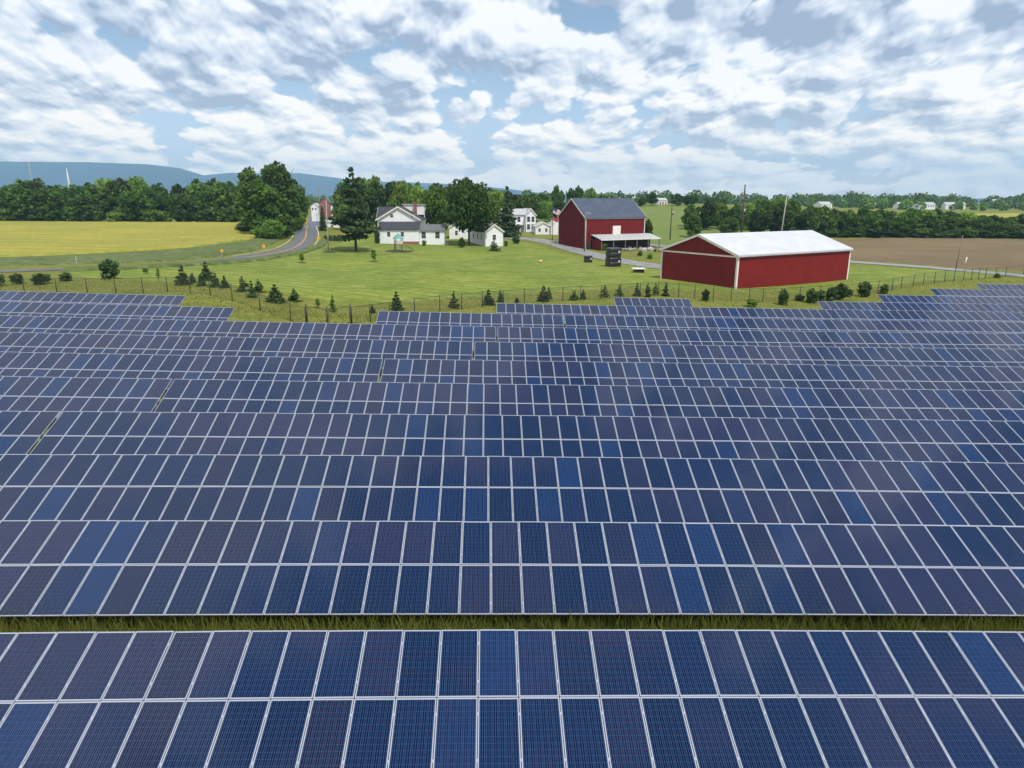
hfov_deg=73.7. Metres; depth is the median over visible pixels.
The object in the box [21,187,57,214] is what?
belt tree
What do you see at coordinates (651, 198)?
ridge tree
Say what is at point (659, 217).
meadow
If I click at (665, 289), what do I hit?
young spruce
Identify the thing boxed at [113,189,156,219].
belt tree
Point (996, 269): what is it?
chain link fence
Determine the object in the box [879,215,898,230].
belt tree
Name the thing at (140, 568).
solar array
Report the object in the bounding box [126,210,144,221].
belt shrub
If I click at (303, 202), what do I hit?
roadside tree
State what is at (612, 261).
black tank
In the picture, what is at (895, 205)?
distant building
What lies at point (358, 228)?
spruce tree
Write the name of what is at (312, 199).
woods
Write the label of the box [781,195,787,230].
utility pole
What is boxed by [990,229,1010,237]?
belt shrub
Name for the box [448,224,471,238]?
white cottage
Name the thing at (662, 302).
solar array
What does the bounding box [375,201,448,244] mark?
farmhouse
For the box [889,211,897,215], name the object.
belt tree
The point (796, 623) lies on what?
tall grass
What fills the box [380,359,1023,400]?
solar array
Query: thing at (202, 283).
young spruce
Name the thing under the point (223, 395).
solar array
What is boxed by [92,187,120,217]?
belt tree
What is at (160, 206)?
belt tree
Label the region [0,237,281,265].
verge
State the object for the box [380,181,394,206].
wood tree
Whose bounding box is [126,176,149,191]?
belt tree
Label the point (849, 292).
evergreen bush
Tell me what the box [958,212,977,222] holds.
belt tree
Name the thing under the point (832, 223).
belt tree
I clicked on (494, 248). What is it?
sapling tree
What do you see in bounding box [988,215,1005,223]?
belt tree
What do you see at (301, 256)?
sapling tree
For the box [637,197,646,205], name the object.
ridge tree
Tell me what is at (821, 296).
evergreen bush
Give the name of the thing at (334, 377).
grass under racks
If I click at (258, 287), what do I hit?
young spruce
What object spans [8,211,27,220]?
belt shrub
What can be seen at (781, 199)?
belt tree
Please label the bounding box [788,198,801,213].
belt tree
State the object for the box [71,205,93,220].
belt shrub
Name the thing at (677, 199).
ridge tree
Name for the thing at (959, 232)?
belt shrub
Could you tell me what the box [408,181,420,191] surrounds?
wood tree
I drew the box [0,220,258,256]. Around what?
grain field
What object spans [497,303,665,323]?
solar array
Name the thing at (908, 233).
belt shrub
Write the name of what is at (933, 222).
belt tree
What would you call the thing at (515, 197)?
wood tree
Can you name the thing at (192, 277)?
young spruce
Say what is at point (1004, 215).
field
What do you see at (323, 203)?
town building
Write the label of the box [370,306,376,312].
young spruce
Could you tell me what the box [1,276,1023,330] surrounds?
meadow grass
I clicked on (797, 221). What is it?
belt tree
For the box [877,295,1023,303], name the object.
solar array
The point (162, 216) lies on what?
belt shrub
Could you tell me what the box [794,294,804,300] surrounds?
evergreen bush
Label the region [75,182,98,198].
belt tree
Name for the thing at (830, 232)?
belt shrub
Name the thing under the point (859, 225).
belt tree
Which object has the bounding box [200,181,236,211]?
belt tree
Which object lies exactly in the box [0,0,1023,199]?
sky
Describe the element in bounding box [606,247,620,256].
black tank
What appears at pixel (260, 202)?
roadside tree
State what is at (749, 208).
belt tree
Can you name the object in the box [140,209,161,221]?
belt shrub
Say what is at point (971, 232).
belt shrub
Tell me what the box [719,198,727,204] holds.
ridge tree
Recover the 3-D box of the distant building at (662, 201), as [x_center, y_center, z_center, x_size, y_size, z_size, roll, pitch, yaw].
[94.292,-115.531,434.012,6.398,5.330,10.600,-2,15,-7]
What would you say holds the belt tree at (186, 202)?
on the ground at (432, 306)
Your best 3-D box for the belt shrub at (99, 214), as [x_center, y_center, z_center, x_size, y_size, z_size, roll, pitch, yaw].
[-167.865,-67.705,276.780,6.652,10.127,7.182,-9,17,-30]
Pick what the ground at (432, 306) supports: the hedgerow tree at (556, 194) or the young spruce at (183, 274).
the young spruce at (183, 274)
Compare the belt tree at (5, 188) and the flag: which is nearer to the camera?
the flag
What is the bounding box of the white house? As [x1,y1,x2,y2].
[499,208,536,231]
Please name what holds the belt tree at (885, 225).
on the ground at (432, 306)
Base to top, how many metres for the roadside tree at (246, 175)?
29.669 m
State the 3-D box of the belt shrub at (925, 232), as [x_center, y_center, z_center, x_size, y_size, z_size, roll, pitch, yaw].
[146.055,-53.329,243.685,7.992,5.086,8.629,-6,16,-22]
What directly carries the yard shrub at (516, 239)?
on the lawn at (346, 272)
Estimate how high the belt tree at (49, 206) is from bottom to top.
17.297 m
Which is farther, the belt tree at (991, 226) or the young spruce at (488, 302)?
the belt tree at (991, 226)
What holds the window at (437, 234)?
in the farmhouse
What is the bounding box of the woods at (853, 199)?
[635,189,1023,208]
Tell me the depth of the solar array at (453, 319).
66.92 m
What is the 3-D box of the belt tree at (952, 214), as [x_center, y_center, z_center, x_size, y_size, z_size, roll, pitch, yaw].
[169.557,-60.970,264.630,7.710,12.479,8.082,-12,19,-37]
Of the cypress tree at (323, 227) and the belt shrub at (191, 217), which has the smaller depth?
the cypress tree at (323, 227)
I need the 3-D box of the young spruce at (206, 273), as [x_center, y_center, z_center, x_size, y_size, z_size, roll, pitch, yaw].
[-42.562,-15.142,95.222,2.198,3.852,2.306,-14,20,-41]
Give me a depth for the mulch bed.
169.43 m
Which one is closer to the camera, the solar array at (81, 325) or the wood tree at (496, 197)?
the solar array at (81, 325)
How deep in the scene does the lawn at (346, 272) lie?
120.13 m
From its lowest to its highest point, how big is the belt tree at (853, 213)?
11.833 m
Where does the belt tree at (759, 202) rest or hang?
on the ground at (432, 306)
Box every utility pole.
[326,203,328,251]
[584,211,590,250]
[669,208,673,239]
[740,184,748,232]
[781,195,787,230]
[955,235,962,269]
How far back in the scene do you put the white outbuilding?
227.11 m
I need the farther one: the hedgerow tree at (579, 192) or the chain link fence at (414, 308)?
the hedgerow tree at (579, 192)
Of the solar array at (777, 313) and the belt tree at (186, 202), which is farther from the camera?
the belt tree at (186, 202)
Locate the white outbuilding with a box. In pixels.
[532,221,550,234]
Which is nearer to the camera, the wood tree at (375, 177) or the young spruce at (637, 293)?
the young spruce at (637, 293)
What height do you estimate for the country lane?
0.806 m
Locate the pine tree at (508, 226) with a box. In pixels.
[498,186,521,236]
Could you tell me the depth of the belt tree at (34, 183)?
307.45 m
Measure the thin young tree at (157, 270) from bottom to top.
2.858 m
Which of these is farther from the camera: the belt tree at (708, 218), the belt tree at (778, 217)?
the belt tree at (708, 218)
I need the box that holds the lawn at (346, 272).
[68,235,1004,302]
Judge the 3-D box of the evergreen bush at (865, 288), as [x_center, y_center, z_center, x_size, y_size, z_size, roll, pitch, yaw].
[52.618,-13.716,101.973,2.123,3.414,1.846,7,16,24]
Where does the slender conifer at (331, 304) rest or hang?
on the ground at (432, 306)
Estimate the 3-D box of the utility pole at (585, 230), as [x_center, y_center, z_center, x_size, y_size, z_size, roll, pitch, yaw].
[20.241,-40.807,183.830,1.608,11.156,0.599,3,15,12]
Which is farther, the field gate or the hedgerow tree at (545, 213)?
the hedgerow tree at (545, 213)
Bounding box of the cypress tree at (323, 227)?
[319,206,326,230]
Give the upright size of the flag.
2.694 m
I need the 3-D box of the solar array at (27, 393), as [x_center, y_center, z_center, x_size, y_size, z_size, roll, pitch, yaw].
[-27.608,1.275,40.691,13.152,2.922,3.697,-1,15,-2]
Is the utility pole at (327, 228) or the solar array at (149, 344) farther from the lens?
the utility pole at (327, 228)
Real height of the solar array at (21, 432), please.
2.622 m
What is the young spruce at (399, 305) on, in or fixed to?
on the ground at (432, 306)
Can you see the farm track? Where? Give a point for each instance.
(657, 245)
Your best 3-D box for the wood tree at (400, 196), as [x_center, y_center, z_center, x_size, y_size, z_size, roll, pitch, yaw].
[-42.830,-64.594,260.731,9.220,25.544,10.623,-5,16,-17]
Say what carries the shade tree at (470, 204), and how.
on the lawn at (346, 272)
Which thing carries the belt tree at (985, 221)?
on the ground at (432, 306)
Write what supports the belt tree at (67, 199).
on the ground at (432, 306)
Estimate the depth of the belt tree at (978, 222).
249.89 m
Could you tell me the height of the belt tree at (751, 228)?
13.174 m
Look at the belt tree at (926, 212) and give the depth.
266.40 m
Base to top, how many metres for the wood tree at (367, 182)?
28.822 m
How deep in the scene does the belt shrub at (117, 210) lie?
276.50 m
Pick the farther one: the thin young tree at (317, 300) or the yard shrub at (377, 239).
the yard shrub at (377, 239)
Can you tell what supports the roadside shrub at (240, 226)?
on the ground at (432, 306)
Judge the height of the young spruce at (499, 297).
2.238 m
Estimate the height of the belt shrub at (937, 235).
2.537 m
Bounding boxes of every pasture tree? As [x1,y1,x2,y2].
[681,206,700,223]
[683,211,701,236]
[718,216,739,232]
[734,201,742,208]
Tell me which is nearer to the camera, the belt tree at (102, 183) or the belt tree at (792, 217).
the belt tree at (792, 217)
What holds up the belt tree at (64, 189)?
on the ground at (432, 306)
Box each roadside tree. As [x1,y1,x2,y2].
[233,178,290,229]
[234,166,264,217]
[254,219,285,238]
[259,160,300,218]
[295,184,309,225]
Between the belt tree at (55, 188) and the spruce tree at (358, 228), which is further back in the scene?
the belt tree at (55, 188)
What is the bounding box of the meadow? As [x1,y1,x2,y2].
[503,206,769,244]
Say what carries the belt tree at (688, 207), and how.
on the ground at (432, 306)
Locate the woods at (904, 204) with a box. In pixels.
[804,198,1023,210]
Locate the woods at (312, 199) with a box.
[305,189,647,204]
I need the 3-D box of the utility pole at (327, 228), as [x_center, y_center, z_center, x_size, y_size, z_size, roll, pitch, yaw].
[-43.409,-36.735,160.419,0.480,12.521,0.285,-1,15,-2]
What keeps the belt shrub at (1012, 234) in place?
on the ground at (432, 306)
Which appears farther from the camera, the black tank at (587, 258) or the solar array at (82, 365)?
the black tank at (587, 258)
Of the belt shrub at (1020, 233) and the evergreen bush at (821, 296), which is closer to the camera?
the evergreen bush at (821, 296)
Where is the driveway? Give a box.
[503,236,660,267]
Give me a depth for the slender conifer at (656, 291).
95.86 m
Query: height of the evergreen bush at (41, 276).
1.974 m
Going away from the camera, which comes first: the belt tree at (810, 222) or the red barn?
the red barn
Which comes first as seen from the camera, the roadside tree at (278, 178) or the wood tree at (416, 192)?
the roadside tree at (278, 178)
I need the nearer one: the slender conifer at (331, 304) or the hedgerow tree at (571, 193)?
the slender conifer at (331, 304)
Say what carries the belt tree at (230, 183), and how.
on the ground at (432, 306)
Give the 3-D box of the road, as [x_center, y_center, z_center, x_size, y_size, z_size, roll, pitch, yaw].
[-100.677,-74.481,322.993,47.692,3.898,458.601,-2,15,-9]
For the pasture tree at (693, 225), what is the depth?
225.89 m
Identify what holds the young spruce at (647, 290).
on the ground at (432, 306)
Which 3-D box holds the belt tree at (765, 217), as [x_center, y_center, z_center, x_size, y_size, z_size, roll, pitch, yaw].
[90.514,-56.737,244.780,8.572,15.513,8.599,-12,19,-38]
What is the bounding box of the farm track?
[650,243,667,246]
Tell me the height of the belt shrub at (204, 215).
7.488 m
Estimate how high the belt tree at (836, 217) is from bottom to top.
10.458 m
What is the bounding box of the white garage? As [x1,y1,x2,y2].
[470,223,503,245]
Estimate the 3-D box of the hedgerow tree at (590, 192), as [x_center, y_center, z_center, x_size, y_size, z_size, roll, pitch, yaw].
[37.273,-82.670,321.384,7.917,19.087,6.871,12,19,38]
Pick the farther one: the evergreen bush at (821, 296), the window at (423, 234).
the window at (423, 234)
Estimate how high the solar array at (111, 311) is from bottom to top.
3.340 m
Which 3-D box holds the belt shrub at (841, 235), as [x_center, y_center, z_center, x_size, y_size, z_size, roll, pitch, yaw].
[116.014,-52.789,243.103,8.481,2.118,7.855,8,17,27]
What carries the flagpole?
on the ground at (432, 306)
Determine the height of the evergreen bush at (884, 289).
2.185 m
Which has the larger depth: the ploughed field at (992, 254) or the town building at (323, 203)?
the town building at (323, 203)
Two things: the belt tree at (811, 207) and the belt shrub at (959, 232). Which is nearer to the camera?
the belt shrub at (959, 232)
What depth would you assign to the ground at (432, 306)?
89.50 m
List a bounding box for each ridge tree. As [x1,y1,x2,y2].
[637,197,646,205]
[646,192,658,205]
[669,193,683,205]
[682,195,690,204]
[690,193,698,205]
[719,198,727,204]
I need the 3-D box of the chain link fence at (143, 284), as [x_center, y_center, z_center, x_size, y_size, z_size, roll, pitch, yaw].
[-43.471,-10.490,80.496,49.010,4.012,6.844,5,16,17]
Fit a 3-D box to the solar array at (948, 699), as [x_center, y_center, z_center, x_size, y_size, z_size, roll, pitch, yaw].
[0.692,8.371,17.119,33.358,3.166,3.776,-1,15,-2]
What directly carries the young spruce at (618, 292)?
on the ground at (432, 306)
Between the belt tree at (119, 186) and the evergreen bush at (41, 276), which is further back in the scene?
the belt tree at (119, 186)
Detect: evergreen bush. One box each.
[0,274,5,285]
[8,273,23,283]
[30,273,52,284]
[58,272,72,280]
[97,258,119,277]
[701,289,709,300]
[778,289,788,304]
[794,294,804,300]
[805,288,819,302]
[817,290,825,300]
[826,287,838,300]
[834,283,847,299]
[846,289,852,296]
[857,281,871,296]
[879,284,889,293]
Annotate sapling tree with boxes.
[298,252,304,260]
[370,249,376,259]
[490,240,500,250]
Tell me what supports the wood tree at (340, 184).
on the ground at (432, 306)
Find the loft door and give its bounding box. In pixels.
[613,226,620,233]
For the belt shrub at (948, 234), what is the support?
on the ground at (432, 306)
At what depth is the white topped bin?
128.29 m
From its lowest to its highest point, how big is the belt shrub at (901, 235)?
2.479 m
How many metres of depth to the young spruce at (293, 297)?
81.09 m
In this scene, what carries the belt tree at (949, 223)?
on the ground at (432, 306)
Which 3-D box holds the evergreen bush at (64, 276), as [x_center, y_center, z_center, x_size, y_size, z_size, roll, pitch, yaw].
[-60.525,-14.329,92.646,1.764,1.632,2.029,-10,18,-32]
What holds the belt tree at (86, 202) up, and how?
on the ground at (432, 306)
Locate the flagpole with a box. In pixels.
[552,211,552,240]
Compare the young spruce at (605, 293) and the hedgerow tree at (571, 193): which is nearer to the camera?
the young spruce at (605, 293)
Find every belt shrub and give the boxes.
[0,209,14,220]
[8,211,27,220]
[16,205,40,220]
[34,211,48,220]
[45,210,65,220]
[61,207,77,220]
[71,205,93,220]
[90,204,106,220]
[106,211,123,221]
[112,205,128,220]
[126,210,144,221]
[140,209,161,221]
[155,211,172,221]
[171,204,190,221]
[186,208,198,221]
[194,210,216,221]
[206,206,225,221]
[220,207,239,221]
[822,229,839,236]
[834,233,849,236]
[842,227,864,236]
[865,228,886,237]
[881,228,897,236]
[888,232,907,236]
[904,231,917,236]
[909,227,933,237]
[928,233,943,237]
[939,231,959,237]
[949,229,969,237]
[957,227,978,237]
[975,229,993,237]
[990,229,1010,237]
[1003,230,1019,237]
[1010,230,1023,238]
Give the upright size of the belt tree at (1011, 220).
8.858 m
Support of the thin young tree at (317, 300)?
on the ground at (432, 306)
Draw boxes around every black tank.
[584,255,591,262]
[605,257,620,266]
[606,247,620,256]
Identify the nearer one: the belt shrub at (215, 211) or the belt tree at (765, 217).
the belt tree at (765, 217)
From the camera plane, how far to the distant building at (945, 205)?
677.81 m
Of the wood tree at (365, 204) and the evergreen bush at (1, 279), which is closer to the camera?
the evergreen bush at (1, 279)
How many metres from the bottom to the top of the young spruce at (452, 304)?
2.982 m
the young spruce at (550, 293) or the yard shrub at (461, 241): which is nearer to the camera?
the young spruce at (550, 293)
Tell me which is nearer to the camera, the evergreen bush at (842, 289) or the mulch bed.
the evergreen bush at (842, 289)
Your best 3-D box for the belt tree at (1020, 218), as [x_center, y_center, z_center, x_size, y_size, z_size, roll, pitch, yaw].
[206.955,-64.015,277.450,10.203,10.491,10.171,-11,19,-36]
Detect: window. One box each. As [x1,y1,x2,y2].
[421,232,425,237]
[435,232,439,237]
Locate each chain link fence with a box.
[0,276,305,321]
[351,281,859,323]
[870,265,1023,293]
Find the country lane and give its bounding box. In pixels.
[850,261,1023,276]
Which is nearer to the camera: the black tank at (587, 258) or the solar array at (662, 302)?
the solar array at (662, 302)
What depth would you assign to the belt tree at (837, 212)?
261.22 m
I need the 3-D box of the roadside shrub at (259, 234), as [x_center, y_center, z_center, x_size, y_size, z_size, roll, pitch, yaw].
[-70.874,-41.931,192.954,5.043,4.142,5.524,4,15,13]
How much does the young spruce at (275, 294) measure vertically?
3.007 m
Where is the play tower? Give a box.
[393,233,413,250]
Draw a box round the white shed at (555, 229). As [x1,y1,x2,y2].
[548,220,557,234]
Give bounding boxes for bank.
[61,235,326,271]
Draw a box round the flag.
[553,208,560,214]
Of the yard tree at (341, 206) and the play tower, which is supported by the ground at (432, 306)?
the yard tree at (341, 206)
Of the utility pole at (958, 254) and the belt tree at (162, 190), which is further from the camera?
the belt tree at (162, 190)
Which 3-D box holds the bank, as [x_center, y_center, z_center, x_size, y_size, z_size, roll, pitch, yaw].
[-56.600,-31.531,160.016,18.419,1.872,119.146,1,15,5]
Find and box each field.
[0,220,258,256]
[833,238,1023,270]
[897,213,1023,217]
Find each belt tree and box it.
[0,185,11,192]
[0,190,9,208]
[4,185,31,220]
[9,179,28,191]
[20,177,51,189]
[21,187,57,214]
[36,191,62,218]
[46,185,61,194]
[50,192,81,220]
[59,184,78,194]
[69,195,107,220]
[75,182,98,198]
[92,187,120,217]
[93,178,113,219]
[104,177,131,196]
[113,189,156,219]
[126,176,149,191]
[139,188,162,210]
[149,183,168,196]
[149,195,172,218]
[162,193,202,219]
[168,183,187,221]
[184,183,214,221]
[188,178,204,194]
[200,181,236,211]
[205,177,216,187]
[224,181,237,220]
[230,186,239,221]
[680,203,699,219]
[699,201,717,229]
[713,202,728,228]
[721,206,743,225]
[739,202,755,229]
[748,208,757,231]
[751,198,776,211]
[753,204,773,231]
[766,197,789,207]
[769,201,790,231]
[784,207,796,230]
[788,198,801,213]
[794,213,803,229]
[798,209,819,230]
[802,205,817,212]
[815,214,838,233]
[816,205,834,216]
[831,208,843,215]
[831,214,843,232]
[838,211,859,232]
[842,209,860,217]
[847,218,866,231]
[857,206,874,216]
[857,212,882,231]
[867,209,889,220]
[876,217,895,230]
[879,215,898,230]
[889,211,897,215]
[891,214,914,232]
[898,208,925,217]
[902,215,927,232]
[918,209,937,215]
[920,213,942,232]
[932,208,947,214]
[938,216,958,232]
[941,210,960,220]
[956,221,978,229]
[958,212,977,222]
[968,219,983,229]
[977,215,993,220]
[977,218,992,227]
[981,221,1010,237]
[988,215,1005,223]
[1003,217,1018,225]
[1012,213,1023,223]
[1014,224,1023,228]
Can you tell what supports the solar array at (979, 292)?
on the ground at (432, 306)
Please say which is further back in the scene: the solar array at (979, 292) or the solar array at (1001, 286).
the solar array at (1001, 286)
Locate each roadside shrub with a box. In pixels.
[234,222,250,230]
[250,229,267,237]
[279,228,294,238]
[281,214,299,232]
[294,217,303,230]
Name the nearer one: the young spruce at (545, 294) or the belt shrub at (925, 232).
the young spruce at (545, 294)
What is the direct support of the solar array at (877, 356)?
on the ground at (432, 306)
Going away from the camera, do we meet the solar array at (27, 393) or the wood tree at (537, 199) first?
the solar array at (27, 393)
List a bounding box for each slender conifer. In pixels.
[329,294,336,310]
[651,283,660,294]
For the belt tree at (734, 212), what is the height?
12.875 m
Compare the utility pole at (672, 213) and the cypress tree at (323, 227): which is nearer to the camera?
the utility pole at (672, 213)
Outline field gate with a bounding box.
[305,304,351,325]
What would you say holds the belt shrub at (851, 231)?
on the ground at (432, 306)
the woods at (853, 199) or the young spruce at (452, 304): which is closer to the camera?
the young spruce at (452, 304)
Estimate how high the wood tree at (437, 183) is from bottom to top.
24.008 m
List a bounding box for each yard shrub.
[374,231,379,243]
[458,237,464,247]
[512,236,519,243]
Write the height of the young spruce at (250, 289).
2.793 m
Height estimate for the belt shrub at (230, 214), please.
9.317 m
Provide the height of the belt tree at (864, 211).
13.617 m
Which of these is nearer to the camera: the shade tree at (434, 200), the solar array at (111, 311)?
the solar array at (111, 311)
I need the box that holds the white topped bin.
[632,268,644,272]
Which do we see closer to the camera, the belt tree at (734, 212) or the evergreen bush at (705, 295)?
the evergreen bush at (705, 295)
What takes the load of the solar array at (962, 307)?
on the ground at (432, 306)
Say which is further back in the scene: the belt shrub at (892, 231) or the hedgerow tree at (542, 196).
the hedgerow tree at (542, 196)
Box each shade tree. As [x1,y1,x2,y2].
[419,185,448,223]
[445,176,494,245]
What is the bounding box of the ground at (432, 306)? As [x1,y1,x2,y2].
[0,202,1023,767]
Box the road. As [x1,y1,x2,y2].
[0,216,319,271]
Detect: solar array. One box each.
[0,291,185,305]
[0,301,234,320]
[0,315,495,350]
[0,332,472,368]
[0,352,382,390]
[0,376,171,418]
[0,411,59,453]
[0,454,1023,526]
[0,520,1023,619]
[0,629,1023,767]
[30,411,1023,464]
[154,379,1023,424]
[376,311,564,334]
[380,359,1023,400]
[474,342,1023,369]
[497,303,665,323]
[498,327,1023,352]
[564,315,1023,336]
[614,297,692,315]
[663,306,1023,321]
[817,301,1023,311]
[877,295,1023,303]
[930,289,1023,296]
[976,284,1023,289]
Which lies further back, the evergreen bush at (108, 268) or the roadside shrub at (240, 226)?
the roadside shrub at (240, 226)
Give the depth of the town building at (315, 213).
451.51 m
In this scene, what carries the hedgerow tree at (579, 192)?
on the meadow
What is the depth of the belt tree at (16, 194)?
273.57 m
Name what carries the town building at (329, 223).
on the ground at (432, 306)
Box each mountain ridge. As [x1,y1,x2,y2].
[0,161,216,193]
[204,173,609,201]
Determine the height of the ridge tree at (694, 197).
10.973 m
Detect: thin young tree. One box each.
[155,266,159,278]
[314,298,320,305]
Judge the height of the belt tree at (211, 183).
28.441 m
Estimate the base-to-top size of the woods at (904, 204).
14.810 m
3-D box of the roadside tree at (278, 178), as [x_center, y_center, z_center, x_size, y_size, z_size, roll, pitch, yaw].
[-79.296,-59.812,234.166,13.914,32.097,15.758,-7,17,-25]
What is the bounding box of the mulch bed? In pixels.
[386,250,413,252]
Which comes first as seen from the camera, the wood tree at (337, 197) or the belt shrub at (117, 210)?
the wood tree at (337, 197)
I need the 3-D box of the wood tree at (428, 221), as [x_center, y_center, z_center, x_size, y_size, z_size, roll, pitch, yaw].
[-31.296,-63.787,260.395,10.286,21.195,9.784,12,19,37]
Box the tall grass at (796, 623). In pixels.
[0,566,1023,674]
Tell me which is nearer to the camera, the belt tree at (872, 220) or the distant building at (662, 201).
the belt tree at (872, 220)
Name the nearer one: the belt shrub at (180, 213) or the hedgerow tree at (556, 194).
the belt shrub at (180, 213)
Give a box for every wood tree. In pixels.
[330,186,356,218]
[332,182,345,206]
[350,177,371,219]
[361,177,372,226]
[367,175,383,226]
[367,179,384,225]
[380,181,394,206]
[386,180,411,206]
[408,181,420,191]
[408,185,425,203]
[420,188,431,223]
[432,182,450,220]
[486,189,505,224]
[503,191,519,202]
[512,196,524,208]
[520,196,540,216]
[523,193,542,218]
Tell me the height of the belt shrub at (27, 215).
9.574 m
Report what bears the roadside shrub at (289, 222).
on the ground at (432, 306)
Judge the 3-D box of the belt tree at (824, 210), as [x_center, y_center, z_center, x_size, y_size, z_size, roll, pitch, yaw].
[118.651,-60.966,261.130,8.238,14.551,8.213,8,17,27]
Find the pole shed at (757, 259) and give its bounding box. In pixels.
[660,230,853,288]
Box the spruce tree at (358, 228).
[323,167,380,250]
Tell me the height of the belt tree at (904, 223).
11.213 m
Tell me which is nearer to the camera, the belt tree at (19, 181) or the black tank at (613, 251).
the black tank at (613, 251)
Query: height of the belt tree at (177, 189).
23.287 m
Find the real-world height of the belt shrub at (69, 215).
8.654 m
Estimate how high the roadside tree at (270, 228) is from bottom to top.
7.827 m
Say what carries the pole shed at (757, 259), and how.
on the ground at (432, 306)
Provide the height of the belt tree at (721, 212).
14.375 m
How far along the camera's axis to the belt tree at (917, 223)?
245.45 m
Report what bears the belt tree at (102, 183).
on the ground at (432, 306)
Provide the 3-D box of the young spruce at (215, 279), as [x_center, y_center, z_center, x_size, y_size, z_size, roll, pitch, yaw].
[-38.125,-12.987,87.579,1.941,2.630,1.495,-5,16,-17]
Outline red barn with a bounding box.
[557,198,660,250]
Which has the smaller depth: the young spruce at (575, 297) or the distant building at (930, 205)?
the young spruce at (575, 297)
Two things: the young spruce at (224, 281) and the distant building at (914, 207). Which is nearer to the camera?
the young spruce at (224, 281)
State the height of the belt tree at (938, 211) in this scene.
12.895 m
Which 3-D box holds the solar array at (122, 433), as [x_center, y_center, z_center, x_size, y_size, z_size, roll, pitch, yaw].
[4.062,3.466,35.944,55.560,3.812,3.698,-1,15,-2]
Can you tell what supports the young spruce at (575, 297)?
on the ground at (432, 306)
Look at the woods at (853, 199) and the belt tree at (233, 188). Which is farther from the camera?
the woods at (853, 199)
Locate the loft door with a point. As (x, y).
(616, 229)
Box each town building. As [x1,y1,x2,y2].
[311,203,319,220]
[319,198,331,218]
[325,220,334,226]
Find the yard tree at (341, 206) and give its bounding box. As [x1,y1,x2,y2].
[334,203,348,220]
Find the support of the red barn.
on the ground at (432, 306)
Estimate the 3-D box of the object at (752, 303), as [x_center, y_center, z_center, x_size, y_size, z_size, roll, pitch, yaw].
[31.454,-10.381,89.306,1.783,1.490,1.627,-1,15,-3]
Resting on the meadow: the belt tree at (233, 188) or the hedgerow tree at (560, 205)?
the hedgerow tree at (560, 205)
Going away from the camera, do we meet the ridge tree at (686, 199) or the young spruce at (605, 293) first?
the young spruce at (605, 293)
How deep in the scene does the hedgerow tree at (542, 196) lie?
318.51 m
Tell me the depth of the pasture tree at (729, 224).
233.58 m
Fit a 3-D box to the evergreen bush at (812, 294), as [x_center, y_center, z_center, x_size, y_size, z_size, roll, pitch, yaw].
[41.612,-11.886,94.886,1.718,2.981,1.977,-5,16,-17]
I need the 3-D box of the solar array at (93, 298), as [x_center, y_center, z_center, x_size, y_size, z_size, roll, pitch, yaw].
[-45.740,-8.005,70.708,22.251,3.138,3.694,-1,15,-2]
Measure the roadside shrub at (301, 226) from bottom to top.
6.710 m
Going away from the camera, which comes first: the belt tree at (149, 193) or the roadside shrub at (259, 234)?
the roadside shrub at (259, 234)
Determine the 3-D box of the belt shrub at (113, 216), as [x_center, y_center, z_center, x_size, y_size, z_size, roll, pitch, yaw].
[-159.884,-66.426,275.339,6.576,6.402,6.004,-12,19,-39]
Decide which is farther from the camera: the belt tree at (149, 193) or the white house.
the belt tree at (149, 193)
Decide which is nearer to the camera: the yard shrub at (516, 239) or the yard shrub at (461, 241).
the yard shrub at (461, 241)
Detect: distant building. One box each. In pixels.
[653,198,667,204]
[813,202,832,207]
[892,202,910,208]
[911,204,925,209]
[925,202,935,208]
[941,202,965,208]
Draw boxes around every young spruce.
[174,265,193,285]
[189,273,197,282]
[196,273,207,286]
[198,261,212,280]
[208,272,222,287]
[219,275,230,288]
[235,276,248,291]
[246,280,257,297]
[253,279,266,292]
[264,284,287,303]
[287,288,303,302]
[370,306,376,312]
[390,291,404,310]
[448,291,459,308]
[481,290,494,305]
[496,290,504,302]
[536,286,549,301]
[548,286,552,299]
[567,290,579,300]
[598,286,609,297]
[614,285,623,296]
[632,284,641,296]
[644,282,651,296]
[661,283,669,296]
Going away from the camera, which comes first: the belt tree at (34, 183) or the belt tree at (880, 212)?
the belt tree at (880, 212)
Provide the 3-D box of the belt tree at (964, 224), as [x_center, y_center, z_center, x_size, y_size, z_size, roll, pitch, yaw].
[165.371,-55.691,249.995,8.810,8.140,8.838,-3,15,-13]
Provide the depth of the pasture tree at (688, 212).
256.19 m
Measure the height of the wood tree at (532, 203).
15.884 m
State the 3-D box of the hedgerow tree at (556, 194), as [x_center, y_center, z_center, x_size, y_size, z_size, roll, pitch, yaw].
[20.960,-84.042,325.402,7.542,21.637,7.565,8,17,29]
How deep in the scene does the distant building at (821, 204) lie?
553.44 m
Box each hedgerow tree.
[537,193,548,216]
[537,200,553,221]
[550,184,564,208]
[551,199,565,218]
[565,188,575,201]
[575,185,583,197]
[584,187,596,197]
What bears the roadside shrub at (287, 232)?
on the ground at (432, 306)
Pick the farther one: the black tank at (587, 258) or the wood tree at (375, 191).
the wood tree at (375, 191)
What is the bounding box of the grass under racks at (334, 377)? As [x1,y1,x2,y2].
[33,303,698,571]
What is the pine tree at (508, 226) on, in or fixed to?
on the ground at (432, 306)
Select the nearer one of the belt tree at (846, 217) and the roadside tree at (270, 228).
the roadside tree at (270, 228)

